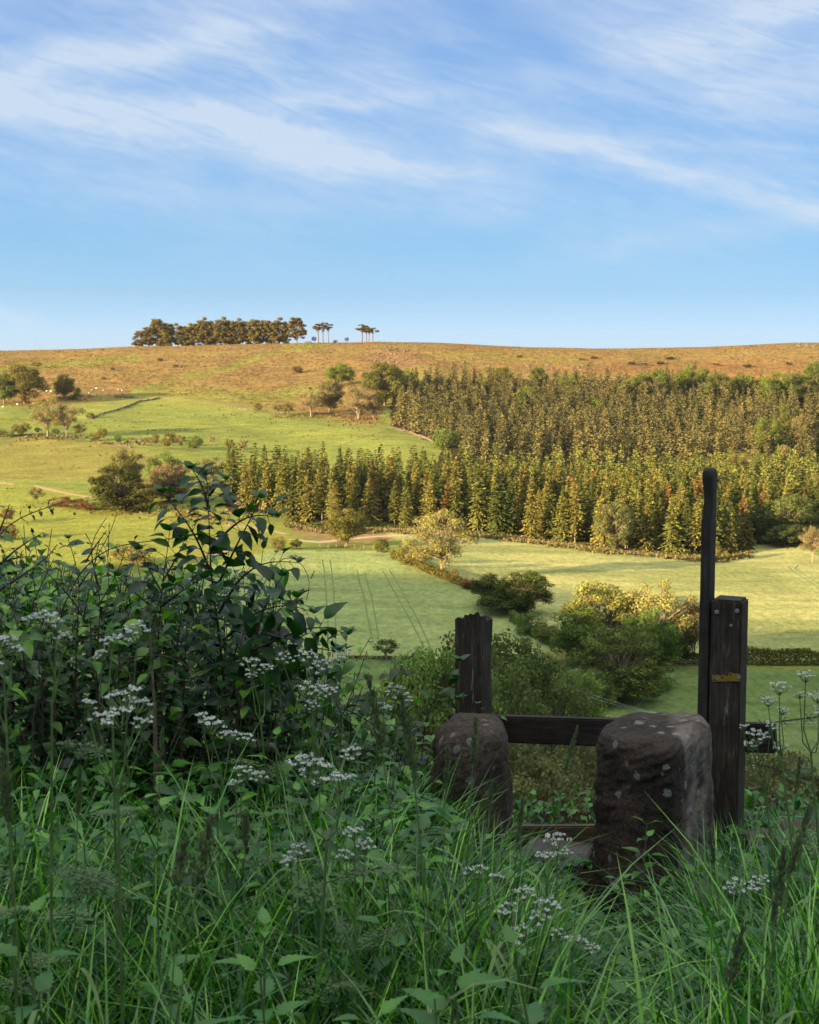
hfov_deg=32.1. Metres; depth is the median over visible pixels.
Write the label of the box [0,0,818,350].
sky
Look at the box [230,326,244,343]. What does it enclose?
hilltop pine
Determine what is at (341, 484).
spruce
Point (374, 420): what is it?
bracken
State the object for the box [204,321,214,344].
hilltop pine
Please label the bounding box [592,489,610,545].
spruce
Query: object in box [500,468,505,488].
spruce
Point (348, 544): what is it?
fence
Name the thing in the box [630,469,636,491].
spruce
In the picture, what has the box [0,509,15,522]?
shrub
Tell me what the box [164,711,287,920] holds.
cow parsley
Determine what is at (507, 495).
spruce
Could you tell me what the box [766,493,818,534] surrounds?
broadleaf tree
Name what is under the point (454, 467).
spruce
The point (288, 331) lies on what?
hilltop pine
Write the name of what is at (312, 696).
cow parsley
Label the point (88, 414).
shrub
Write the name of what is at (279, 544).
shrub
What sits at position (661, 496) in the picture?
spruce
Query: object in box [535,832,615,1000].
cow parsley
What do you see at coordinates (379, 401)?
sparse tree
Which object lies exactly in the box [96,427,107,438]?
shrub
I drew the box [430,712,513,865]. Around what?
stone pillar
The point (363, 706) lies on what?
bramble
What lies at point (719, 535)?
spruce
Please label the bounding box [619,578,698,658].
sparse tree
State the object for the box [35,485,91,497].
path
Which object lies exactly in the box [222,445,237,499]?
spruce
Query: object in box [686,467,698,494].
spruce
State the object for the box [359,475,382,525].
spruce
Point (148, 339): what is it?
hilltop pine
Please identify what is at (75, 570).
sapling
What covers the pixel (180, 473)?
broadleaf tree
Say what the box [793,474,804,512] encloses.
spruce
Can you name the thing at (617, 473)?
spruce
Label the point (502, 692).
bramble
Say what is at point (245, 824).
seeding grass
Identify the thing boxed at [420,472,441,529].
spruce
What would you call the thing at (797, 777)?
seeding grass
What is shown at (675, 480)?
spruce
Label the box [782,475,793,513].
spruce
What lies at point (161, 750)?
seeding grass
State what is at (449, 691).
bramble
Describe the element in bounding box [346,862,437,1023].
nettle
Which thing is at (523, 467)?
spruce
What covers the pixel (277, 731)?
nettle
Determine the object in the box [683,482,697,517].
spruce
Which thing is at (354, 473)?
spruce
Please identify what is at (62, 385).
broadleaf tree
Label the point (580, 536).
spruce
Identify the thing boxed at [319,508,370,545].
broadleaf tree
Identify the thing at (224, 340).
hilltop pine
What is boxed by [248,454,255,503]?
spruce
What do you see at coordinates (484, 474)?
spruce
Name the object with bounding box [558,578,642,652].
broadleaf tree
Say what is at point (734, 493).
spruce
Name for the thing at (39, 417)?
sparse tree
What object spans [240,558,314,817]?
dead twigs
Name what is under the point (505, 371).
shrub
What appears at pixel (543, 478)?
spruce
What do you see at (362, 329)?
bare stemmed pine
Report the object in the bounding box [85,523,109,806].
dead twigs
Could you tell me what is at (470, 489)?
spruce
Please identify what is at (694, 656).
hedge
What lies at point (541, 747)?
broadleaf tree
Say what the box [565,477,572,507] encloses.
spruce
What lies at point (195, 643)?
sapling
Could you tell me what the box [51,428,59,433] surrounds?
shrub
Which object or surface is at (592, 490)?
spruce
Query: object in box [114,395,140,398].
stone wall
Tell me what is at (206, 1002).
meadow grass
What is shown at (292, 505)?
spruce
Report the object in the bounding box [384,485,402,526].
spruce
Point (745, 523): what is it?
spruce
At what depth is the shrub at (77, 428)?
640.88 m
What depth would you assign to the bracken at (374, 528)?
409.88 m
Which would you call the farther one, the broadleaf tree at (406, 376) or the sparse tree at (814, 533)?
the broadleaf tree at (406, 376)
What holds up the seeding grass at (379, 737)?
on the ground at (774, 590)
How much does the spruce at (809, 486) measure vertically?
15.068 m
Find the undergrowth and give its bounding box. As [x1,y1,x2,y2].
[0,741,818,1023]
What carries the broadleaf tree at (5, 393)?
on the ground at (774, 590)
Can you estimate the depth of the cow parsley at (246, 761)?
4.31 m
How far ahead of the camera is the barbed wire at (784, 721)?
5.34 m
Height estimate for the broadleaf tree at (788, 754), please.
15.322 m
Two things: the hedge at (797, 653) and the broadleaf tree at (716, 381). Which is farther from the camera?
the broadleaf tree at (716, 381)
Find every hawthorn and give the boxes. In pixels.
[0,500,61,594]
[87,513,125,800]
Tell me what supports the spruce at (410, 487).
on the ground at (774, 590)
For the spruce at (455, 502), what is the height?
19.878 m
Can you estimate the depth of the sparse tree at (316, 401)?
712.46 m
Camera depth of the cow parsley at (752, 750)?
4.22 m
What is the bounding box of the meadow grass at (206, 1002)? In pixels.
[0,682,818,1023]
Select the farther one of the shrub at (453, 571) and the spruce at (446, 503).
the spruce at (446, 503)
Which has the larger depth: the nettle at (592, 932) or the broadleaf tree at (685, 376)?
the broadleaf tree at (685, 376)
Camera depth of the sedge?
656.93 m
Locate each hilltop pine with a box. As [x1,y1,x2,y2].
[130,330,146,345]
[140,325,155,345]
[146,318,165,345]
[156,326,171,345]
[160,323,175,345]
[171,323,184,345]
[178,326,189,345]
[179,328,195,345]
[187,323,202,345]
[193,317,207,343]
[198,327,212,344]
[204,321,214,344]
[209,323,219,344]
[213,316,227,342]
[215,326,233,344]
[223,320,234,343]
[227,321,241,343]
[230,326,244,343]
[236,318,250,343]
[244,321,253,343]
[245,319,261,343]
[252,329,264,343]
[253,320,267,342]
[261,320,272,343]
[267,323,280,343]
[270,317,286,343]
[280,323,291,343]
[287,317,306,343]
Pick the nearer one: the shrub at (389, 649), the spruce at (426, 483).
the shrub at (389, 649)
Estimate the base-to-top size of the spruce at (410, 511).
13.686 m
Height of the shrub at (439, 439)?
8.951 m
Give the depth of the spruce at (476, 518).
436.52 m
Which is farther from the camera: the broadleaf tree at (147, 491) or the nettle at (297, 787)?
the broadleaf tree at (147, 491)
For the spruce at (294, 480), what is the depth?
451.69 m
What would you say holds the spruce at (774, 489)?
on the ground at (774, 590)
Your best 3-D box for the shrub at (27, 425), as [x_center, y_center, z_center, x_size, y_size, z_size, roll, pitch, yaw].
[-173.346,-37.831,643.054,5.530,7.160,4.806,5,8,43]
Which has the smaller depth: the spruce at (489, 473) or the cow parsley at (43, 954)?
the cow parsley at (43, 954)
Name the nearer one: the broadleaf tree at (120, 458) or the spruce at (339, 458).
the spruce at (339, 458)
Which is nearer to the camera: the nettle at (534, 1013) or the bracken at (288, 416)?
the nettle at (534, 1013)
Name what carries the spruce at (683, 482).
on the ground at (774, 590)
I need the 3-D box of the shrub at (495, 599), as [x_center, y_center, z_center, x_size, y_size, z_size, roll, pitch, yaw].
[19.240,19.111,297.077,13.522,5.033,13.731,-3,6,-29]
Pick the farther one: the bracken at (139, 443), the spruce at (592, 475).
the bracken at (139, 443)
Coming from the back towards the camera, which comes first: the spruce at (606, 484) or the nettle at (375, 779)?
the spruce at (606, 484)
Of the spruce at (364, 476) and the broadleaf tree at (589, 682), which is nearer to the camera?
the broadleaf tree at (589, 682)
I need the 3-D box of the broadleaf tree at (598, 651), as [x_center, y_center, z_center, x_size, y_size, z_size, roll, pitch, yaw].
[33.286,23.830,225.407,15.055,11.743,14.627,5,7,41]
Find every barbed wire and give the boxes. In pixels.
[748,760,818,781]
[759,713,817,724]
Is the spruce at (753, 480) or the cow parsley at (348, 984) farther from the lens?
the spruce at (753, 480)
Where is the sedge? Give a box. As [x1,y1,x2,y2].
[0,405,413,511]
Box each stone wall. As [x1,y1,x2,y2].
[0,433,86,437]
[91,397,159,418]
[95,440,130,447]
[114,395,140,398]
[391,426,432,441]
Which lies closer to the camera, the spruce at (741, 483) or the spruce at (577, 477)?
the spruce at (577, 477)
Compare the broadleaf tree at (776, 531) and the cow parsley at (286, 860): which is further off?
the broadleaf tree at (776, 531)
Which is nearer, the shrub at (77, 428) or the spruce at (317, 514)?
the spruce at (317, 514)
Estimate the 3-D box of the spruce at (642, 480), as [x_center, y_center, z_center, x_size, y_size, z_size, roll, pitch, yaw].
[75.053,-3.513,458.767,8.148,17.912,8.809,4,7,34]
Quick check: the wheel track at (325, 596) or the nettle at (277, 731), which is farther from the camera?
the wheel track at (325, 596)
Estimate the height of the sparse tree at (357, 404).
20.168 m
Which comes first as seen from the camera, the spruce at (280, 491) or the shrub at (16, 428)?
the spruce at (280, 491)
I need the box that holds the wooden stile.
[448,468,777,869]
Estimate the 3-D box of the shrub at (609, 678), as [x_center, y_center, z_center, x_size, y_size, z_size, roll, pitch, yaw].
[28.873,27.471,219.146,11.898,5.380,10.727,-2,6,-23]
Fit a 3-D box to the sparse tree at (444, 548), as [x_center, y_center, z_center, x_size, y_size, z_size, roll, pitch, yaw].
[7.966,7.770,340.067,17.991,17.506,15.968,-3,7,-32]
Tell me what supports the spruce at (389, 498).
on the ground at (774, 590)
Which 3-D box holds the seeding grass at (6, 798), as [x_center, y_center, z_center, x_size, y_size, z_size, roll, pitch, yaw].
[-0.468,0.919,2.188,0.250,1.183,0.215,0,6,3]
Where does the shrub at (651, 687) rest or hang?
on the ground at (774, 590)
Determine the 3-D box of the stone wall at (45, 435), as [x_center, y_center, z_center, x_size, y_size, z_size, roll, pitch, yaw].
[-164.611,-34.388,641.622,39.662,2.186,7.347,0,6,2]
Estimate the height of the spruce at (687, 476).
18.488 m
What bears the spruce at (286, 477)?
on the ground at (774, 590)
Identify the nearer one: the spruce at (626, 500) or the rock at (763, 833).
the rock at (763, 833)
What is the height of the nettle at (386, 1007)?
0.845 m
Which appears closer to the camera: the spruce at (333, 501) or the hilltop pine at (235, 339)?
the spruce at (333, 501)
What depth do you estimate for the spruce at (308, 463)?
468.45 m
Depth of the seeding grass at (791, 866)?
2.37 m
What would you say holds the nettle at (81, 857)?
on the ground at (774, 590)
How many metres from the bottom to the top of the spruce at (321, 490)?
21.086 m
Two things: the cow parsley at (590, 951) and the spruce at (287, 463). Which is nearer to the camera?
the cow parsley at (590, 951)
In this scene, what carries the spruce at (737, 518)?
on the ground at (774, 590)
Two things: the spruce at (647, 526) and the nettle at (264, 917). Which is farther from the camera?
the spruce at (647, 526)
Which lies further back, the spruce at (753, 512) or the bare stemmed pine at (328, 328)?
the bare stemmed pine at (328, 328)
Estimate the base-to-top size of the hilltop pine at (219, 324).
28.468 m
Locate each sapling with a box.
[30,534,104,817]
[104,522,217,778]
[145,587,230,839]
[149,461,327,803]
[202,565,357,816]
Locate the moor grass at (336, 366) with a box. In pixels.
[0,342,818,422]
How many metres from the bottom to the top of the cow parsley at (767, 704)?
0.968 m
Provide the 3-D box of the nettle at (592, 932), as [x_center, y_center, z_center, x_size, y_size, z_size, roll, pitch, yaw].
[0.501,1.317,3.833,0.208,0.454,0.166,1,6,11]
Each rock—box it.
[737,828,777,865]
[773,819,818,866]
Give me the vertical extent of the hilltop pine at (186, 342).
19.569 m
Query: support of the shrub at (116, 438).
on the ground at (774, 590)
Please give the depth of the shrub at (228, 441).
603.18 m
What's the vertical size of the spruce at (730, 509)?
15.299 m
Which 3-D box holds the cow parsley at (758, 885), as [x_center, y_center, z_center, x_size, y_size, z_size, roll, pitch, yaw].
[0.870,1.185,3.650,0.175,0.518,0.340,5,7,40]
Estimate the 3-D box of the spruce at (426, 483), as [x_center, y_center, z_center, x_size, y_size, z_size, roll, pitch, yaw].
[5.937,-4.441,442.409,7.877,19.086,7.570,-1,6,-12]
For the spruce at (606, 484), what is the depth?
428.15 m
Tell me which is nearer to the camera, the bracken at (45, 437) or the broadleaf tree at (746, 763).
the broadleaf tree at (746, 763)
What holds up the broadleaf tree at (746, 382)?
on the ground at (774, 590)
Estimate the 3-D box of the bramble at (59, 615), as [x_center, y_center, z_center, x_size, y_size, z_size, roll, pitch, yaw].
[-0.993,0.738,4.696,0.437,1.364,0.081,0,6,0]
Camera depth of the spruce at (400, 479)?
462.53 m
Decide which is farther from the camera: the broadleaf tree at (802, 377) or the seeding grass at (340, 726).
the broadleaf tree at (802, 377)
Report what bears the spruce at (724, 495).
on the ground at (774, 590)
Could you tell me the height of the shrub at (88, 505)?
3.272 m
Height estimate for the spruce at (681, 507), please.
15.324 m
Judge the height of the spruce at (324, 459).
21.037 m
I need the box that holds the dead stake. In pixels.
[149,591,159,820]
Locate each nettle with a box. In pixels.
[0,894,85,1023]
[22,829,152,1020]
[111,884,207,1023]
[159,810,285,1017]
[168,962,236,1023]
[211,906,317,1023]
[226,954,309,1023]
[229,726,312,882]
[270,781,332,944]
[332,995,409,1023]
[338,736,409,907]
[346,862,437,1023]
[398,968,481,1023]
[402,943,519,1023]
[458,924,589,1023]
[565,918,615,1023]
[595,873,649,997]
[608,978,656,1023]
[618,816,669,955]
[624,889,672,993]
[632,940,687,1020]
[681,919,740,1023]
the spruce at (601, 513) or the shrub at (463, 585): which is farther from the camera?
the spruce at (601, 513)
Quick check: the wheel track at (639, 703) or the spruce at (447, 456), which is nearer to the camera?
the wheel track at (639, 703)
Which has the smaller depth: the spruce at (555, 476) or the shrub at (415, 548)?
the shrub at (415, 548)
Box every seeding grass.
[0,748,44,1023]
[73,765,103,1023]
[156,727,260,957]
[167,837,191,1023]
[177,813,216,1023]
[239,813,249,1023]
[251,707,426,1016]
[346,745,449,1017]
[363,672,413,1023]
[379,716,477,998]
[396,689,568,1023]
[409,731,429,1007]
[456,779,522,1023]
[481,798,523,1023]
[505,725,633,968]
[635,831,733,997]
[721,923,747,1023]
[759,803,813,1023]
[765,846,818,1023]
[782,756,818,997]
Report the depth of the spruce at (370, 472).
464.35 m
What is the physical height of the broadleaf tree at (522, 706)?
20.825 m
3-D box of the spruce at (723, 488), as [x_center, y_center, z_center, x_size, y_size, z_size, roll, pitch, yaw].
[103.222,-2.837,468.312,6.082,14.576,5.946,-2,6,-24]
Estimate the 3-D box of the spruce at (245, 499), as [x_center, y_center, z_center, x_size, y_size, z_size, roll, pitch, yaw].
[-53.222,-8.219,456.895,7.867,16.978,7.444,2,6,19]
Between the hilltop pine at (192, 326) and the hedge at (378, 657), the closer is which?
the hedge at (378, 657)
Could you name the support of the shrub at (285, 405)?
on the ground at (774, 590)
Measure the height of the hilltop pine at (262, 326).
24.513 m
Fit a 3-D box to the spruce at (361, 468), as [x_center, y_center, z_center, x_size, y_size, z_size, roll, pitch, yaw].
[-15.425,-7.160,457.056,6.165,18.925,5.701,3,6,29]
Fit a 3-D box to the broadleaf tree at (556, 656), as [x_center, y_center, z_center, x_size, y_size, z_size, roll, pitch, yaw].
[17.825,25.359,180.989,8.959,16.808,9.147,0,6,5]
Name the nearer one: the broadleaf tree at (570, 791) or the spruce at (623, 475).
the broadleaf tree at (570, 791)
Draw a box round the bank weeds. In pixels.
[426,782,818,823]
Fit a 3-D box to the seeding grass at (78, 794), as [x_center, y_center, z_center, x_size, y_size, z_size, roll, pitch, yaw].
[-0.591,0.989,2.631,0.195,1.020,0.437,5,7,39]
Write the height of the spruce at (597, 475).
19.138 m
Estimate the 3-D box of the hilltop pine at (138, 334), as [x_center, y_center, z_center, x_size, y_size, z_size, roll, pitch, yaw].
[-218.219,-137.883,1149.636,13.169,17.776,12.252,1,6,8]
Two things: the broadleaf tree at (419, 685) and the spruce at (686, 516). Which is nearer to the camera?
the broadleaf tree at (419, 685)
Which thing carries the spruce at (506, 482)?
on the ground at (774, 590)
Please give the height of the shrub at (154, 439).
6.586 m
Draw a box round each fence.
[163,398,237,408]
[290,522,699,558]
[320,544,373,548]
[330,427,388,446]
[349,652,405,659]
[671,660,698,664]
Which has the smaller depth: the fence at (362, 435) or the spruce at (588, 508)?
the spruce at (588, 508)
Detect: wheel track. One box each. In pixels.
[321,559,329,642]
[329,560,336,642]
[356,570,373,642]
[364,573,379,641]
[381,570,423,646]
[388,569,429,645]
[633,671,674,708]
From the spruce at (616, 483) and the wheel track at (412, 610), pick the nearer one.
the wheel track at (412, 610)
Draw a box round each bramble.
[27,639,298,862]
[45,531,171,842]
[294,670,400,826]
[397,654,470,811]
[474,689,508,719]
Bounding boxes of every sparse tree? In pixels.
[26,396,69,435]
[49,404,86,434]
[196,457,227,482]
[198,484,212,497]
[237,439,247,452]
[295,389,327,416]
[342,386,371,418]
[361,393,384,415]
[401,508,483,569]
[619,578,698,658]
[675,596,699,661]
[738,449,768,469]
[798,520,818,561]
[800,470,818,494]
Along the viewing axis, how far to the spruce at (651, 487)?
429.86 m
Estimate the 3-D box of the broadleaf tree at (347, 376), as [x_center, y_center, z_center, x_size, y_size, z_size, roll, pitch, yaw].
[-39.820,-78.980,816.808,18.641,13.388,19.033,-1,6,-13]
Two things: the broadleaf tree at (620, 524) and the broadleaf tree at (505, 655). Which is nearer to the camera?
the broadleaf tree at (505, 655)
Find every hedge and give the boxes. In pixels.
[338,655,428,658]
[389,549,472,588]
[509,609,564,648]
[656,652,698,665]
[747,646,818,665]
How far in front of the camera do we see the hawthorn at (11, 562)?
4.43 m
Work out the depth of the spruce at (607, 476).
469.63 m
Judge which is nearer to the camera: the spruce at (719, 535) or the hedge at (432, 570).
the hedge at (432, 570)
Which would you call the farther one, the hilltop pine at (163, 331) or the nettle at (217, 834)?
the hilltop pine at (163, 331)
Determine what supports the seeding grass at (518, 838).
on the ground at (774, 590)
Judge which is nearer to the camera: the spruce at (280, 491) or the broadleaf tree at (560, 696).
the broadleaf tree at (560, 696)
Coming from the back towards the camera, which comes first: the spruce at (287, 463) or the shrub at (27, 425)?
the shrub at (27, 425)
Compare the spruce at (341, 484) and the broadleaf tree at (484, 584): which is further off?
the spruce at (341, 484)
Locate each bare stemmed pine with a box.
[312,324,325,342]
[317,322,327,342]
[325,323,333,342]
[355,324,368,342]
[360,327,370,342]
[367,328,378,342]
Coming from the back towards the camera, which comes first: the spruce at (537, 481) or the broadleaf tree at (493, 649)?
the spruce at (537, 481)
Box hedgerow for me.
[0,525,442,856]
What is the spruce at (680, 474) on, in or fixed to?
on the ground at (774, 590)
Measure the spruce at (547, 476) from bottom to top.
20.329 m
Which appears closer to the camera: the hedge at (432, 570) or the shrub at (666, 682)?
the shrub at (666, 682)
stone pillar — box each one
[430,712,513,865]
[591,712,713,934]
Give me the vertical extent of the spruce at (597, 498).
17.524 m
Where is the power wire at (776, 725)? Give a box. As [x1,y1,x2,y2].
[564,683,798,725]
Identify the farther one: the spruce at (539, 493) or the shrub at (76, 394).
the shrub at (76, 394)
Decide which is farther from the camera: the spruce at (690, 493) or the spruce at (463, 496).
the spruce at (463, 496)
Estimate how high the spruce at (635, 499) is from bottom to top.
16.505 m
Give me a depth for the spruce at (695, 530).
397.62 m
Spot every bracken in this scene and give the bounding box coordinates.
[6,433,100,441]
[73,502,227,518]
[89,439,185,446]
[169,508,253,534]
[223,411,394,420]
[282,521,758,562]
[324,416,406,426]
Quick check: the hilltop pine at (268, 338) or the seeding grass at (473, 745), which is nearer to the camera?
the seeding grass at (473, 745)
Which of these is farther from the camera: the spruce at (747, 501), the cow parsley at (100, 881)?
the spruce at (747, 501)
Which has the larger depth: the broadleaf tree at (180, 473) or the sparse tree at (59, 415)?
the sparse tree at (59, 415)
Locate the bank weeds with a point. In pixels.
(589, 799)
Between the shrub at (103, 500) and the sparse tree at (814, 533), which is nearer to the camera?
the sparse tree at (814, 533)
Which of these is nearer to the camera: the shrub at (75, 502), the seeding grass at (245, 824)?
the seeding grass at (245, 824)
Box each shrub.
[0,429,5,435]
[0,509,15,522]
[0,523,20,538]
[5,431,13,436]
[10,424,24,433]
[20,422,31,433]
[26,487,45,503]
[30,362,42,367]
[47,496,70,506]
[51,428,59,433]
[63,498,85,508]
[67,387,82,399]
[73,424,87,433]
[78,501,96,509]
[85,412,94,417]
[85,491,154,512]
[89,431,100,440]
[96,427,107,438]
[105,543,158,562]
[113,435,121,442]
[149,433,160,445]
[151,484,189,499]
[161,431,176,445]
[175,434,188,449]
[184,435,202,448]
[224,438,234,447]
[253,403,262,411]
[267,535,286,549]
[272,404,282,413]
[280,402,294,411]
[289,539,302,547]
[292,366,303,372]
[373,538,389,554]
[373,638,399,658]
[394,543,416,564]
[405,544,436,568]
[429,428,462,446]
[450,568,459,579]
[461,578,474,588]
[473,592,534,613]
[482,366,513,383]
[511,611,547,634]
[533,622,558,642]
[576,669,628,704]
[603,668,665,702]
[643,658,677,690]
[715,541,722,557]
[760,524,818,543]
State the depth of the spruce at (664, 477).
467.48 m
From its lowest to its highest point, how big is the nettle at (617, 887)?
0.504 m
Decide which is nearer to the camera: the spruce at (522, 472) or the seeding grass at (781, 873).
the seeding grass at (781, 873)
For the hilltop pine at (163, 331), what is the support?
on the ground at (774, 590)
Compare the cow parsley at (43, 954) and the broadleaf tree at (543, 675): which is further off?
the broadleaf tree at (543, 675)
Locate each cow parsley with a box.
[0,608,118,1023]
[0,634,30,1023]
[22,619,150,1023]
[43,685,153,1023]
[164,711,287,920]
[222,657,295,872]
[227,764,296,1001]
[251,842,341,1023]
[260,680,337,884]
[271,647,352,851]
[281,746,411,1023]
[296,826,413,1023]
[377,681,419,864]
[461,864,558,1003]
[493,884,578,1023]
[518,928,599,1023]
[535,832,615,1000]
[698,874,794,1012]
[714,720,787,898]
[738,681,818,902]
[786,670,818,910]
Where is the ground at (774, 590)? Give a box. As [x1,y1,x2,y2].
[0,342,818,1023]
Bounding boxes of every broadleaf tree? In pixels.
[0,370,17,403]
[1,362,52,403]
[52,373,75,398]
[86,463,144,509]
[108,447,144,479]
[127,481,157,510]
[143,451,182,478]
[147,462,194,499]
[316,378,345,412]
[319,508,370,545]
[324,363,355,382]
[360,361,405,404]
[377,652,447,783]
[379,641,454,753]
[397,369,416,397]
[421,662,510,756]
[425,630,518,699]
[446,628,549,690]
[454,663,558,757]
[467,572,521,604]
[491,648,591,743]
[492,569,555,613]
[508,743,545,810]
[509,743,554,799]
[510,769,572,812]
[511,743,596,784]
[511,751,589,809]
[515,385,537,410]
[524,672,595,768]
[528,365,549,394]
[530,767,594,811]
[536,745,597,805]
[538,608,617,666]
[538,647,581,685]
[543,666,608,765]
[557,375,580,398]
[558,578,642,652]
[566,625,670,694]
[567,667,621,716]
[586,397,607,425]
[592,501,637,548]
[615,376,645,407]
[616,606,688,669]
[635,368,674,405]
[663,613,698,661]
[672,363,708,395]
[702,370,739,406]
[725,454,755,484]
[730,372,763,403]
[744,748,818,811]
[744,765,801,813]
[745,416,788,454]
[745,752,791,798]
[748,508,783,543]
[756,421,783,438]
[757,741,818,803]
[758,370,799,405]
[761,523,808,546]
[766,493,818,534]
[768,444,803,468]
[771,404,804,435]
[786,372,818,406]
[787,413,818,451]
[802,360,818,386]
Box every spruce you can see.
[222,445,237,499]
[223,449,241,501]
[234,460,255,510]
[235,469,251,506]
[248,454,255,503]
[248,467,270,511]
[256,445,275,505]
[257,451,273,514]
[267,465,277,505]
[271,455,291,516]
[271,459,287,512]
[277,457,291,490]
[281,475,301,522]
[286,473,299,511]
[288,457,299,505]
[289,458,315,519]
[298,470,320,524]
[303,446,315,490]
[308,467,316,497]
[311,458,329,522]
[311,477,325,519]
[313,455,330,519]
[322,466,343,517]
[323,484,341,525]
[334,449,346,480]
[335,459,347,517]
[339,459,357,515]
[342,463,346,496]
[345,474,364,510]
[346,463,362,517]
[346,475,361,514]
[356,461,366,510]
[356,466,367,490]
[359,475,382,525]
[361,459,381,522]
[362,464,367,500]
[364,461,381,511]
[372,464,387,518]
[377,456,403,510]
[380,481,400,523]
[382,455,388,512]
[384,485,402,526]
[395,488,415,526]
[396,473,404,501]
[398,471,420,520]
[398,480,413,525]
[410,462,421,492]
[410,480,420,522]
[411,464,415,499]
[412,470,421,514]
[418,468,437,516]
[418,470,426,508]
[419,450,428,488]
[420,459,443,518]
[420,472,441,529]
[437,461,450,505]
[439,477,455,527]
[442,451,451,494]
[444,456,465,515]
[446,468,463,523]
[449,462,465,521]
[459,473,466,508]
[462,464,472,515]
[462,467,475,528]
[463,469,489,531]
[464,462,488,523]
[464,466,474,517]
[480,464,485,495]
[481,464,489,512]
[481,471,511,535]
[482,463,492,521]
[482,471,503,528]
[484,464,502,510]
[485,466,501,531]
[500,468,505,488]
[500,469,509,527]
[501,455,513,484]
[501,488,515,532]
[502,467,511,498]
[504,476,524,527]
[504,477,519,534]
[507,466,516,490]
[514,474,529,532]
[515,464,536,512]
[516,468,528,529]
[519,472,541,537]
[526,489,544,533]
[530,468,543,509]
[532,463,553,509]
[534,481,558,536]
[538,484,558,538]
[541,470,554,515]
[550,485,573,542]
[551,464,563,500]
[552,478,558,504]
[552,496,573,540]
[555,482,561,517]
[556,490,571,519]
[562,478,586,542]
[565,472,573,497]
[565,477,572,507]
[567,478,592,541]
[570,474,584,538]
[574,463,584,486]
[581,475,599,525]
[581,491,594,539]
[582,466,590,502]
[584,470,595,528]
[588,485,599,541]
[588,496,606,537]
[590,486,611,547]
[592,468,601,484]
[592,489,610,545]
[600,478,610,502]
[603,469,610,492]
[607,500,635,547]
[608,471,616,502]
[608,488,616,505]
[611,473,619,496]
[613,466,619,497]
[616,470,626,494]
[617,478,624,500]
[618,481,637,548]
[620,468,633,499]
[622,478,631,506]
[628,475,637,530]
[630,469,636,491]
[630,489,642,535]
[632,481,643,544]
[632,502,659,551]
[634,505,660,551]
[635,479,655,545]
[637,474,645,493]
[641,483,645,508]
[647,479,653,505]
[649,463,655,483]
[650,482,664,537]
[651,492,663,547]
[652,469,659,492]
[653,497,667,551]
[657,494,688,553]
[658,488,667,537]
[660,469,666,491]
[661,481,673,532]
[666,499,689,547]
[667,480,674,512]
[672,469,686,502]
[673,470,678,493]
[675,483,688,535]
[677,474,688,508]
[677,498,699,552]
[683,468,690,490]
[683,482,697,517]
[684,503,700,553]
[685,501,697,547]
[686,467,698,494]
[689,500,703,544]
[693,479,702,513]
[693,496,701,548]
[698,472,703,502]
[715,495,732,554]
[717,487,721,507]
[717,495,726,547]
[721,481,725,495]
[721,501,739,543]
[722,493,729,516]
[723,514,738,553]
[726,482,733,506]
[729,474,734,501]
[730,479,741,512]
[733,484,742,505]
[733,495,749,540]
[733,503,741,539]
[737,510,756,549]
[739,474,746,501]
[740,477,749,504]
[740,498,751,518]
[741,485,750,507]
[741,500,761,542]
[747,474,759,500]
[748,485,757,513]
[755,489,760,513]
[757,476,763,492]
[757,491,765,514]
[758,478,767,507]
[760,501,768,515]
[764,481,772,513]
[769,485,779,512]
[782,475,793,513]
[791,473,802,494]
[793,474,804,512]
[801,478,815,521]
[811,470,818,499]
[811,489,818,526]
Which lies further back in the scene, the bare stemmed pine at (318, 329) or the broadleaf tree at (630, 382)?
the bare stemmed pine at (318, 329)
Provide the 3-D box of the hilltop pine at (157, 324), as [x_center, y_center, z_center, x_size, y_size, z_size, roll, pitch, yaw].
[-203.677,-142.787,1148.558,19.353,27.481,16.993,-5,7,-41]
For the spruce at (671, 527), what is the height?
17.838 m
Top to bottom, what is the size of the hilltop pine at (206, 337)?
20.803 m
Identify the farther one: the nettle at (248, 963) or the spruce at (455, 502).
the spruce at (455, 502)
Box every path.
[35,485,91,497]
[223,524,289,534]
[290,534,415,542]
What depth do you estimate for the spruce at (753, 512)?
419.10 m
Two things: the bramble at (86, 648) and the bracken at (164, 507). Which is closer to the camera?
the bramble at (86, 648)
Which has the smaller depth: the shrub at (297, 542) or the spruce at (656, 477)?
the shrub at (297, 542)
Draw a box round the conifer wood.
[230,360,818,507]
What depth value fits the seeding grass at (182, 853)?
2.01 m
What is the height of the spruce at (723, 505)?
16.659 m
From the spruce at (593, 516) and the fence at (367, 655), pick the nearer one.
the fence at (367, 655)
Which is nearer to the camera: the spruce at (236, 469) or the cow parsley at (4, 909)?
the cow parsley at (4, 909)
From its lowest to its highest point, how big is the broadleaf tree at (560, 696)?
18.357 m
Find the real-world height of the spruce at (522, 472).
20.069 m
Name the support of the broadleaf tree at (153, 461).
on the ground at (774, 590)
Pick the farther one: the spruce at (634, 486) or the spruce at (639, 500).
the spruce at (634, 486)
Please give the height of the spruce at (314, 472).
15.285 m
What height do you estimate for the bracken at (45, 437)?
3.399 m
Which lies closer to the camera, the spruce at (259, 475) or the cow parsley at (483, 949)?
the cow parsley at (483, 949)
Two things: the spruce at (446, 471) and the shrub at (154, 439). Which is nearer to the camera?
the spruce at (446, 471)
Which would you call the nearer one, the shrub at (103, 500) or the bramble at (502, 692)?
the bramble at (502, 692)
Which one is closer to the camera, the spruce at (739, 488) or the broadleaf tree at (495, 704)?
the broadleaf tree at (495, 704)
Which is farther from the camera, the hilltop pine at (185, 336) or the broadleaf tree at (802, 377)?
the hilltop pine at (185, 336)

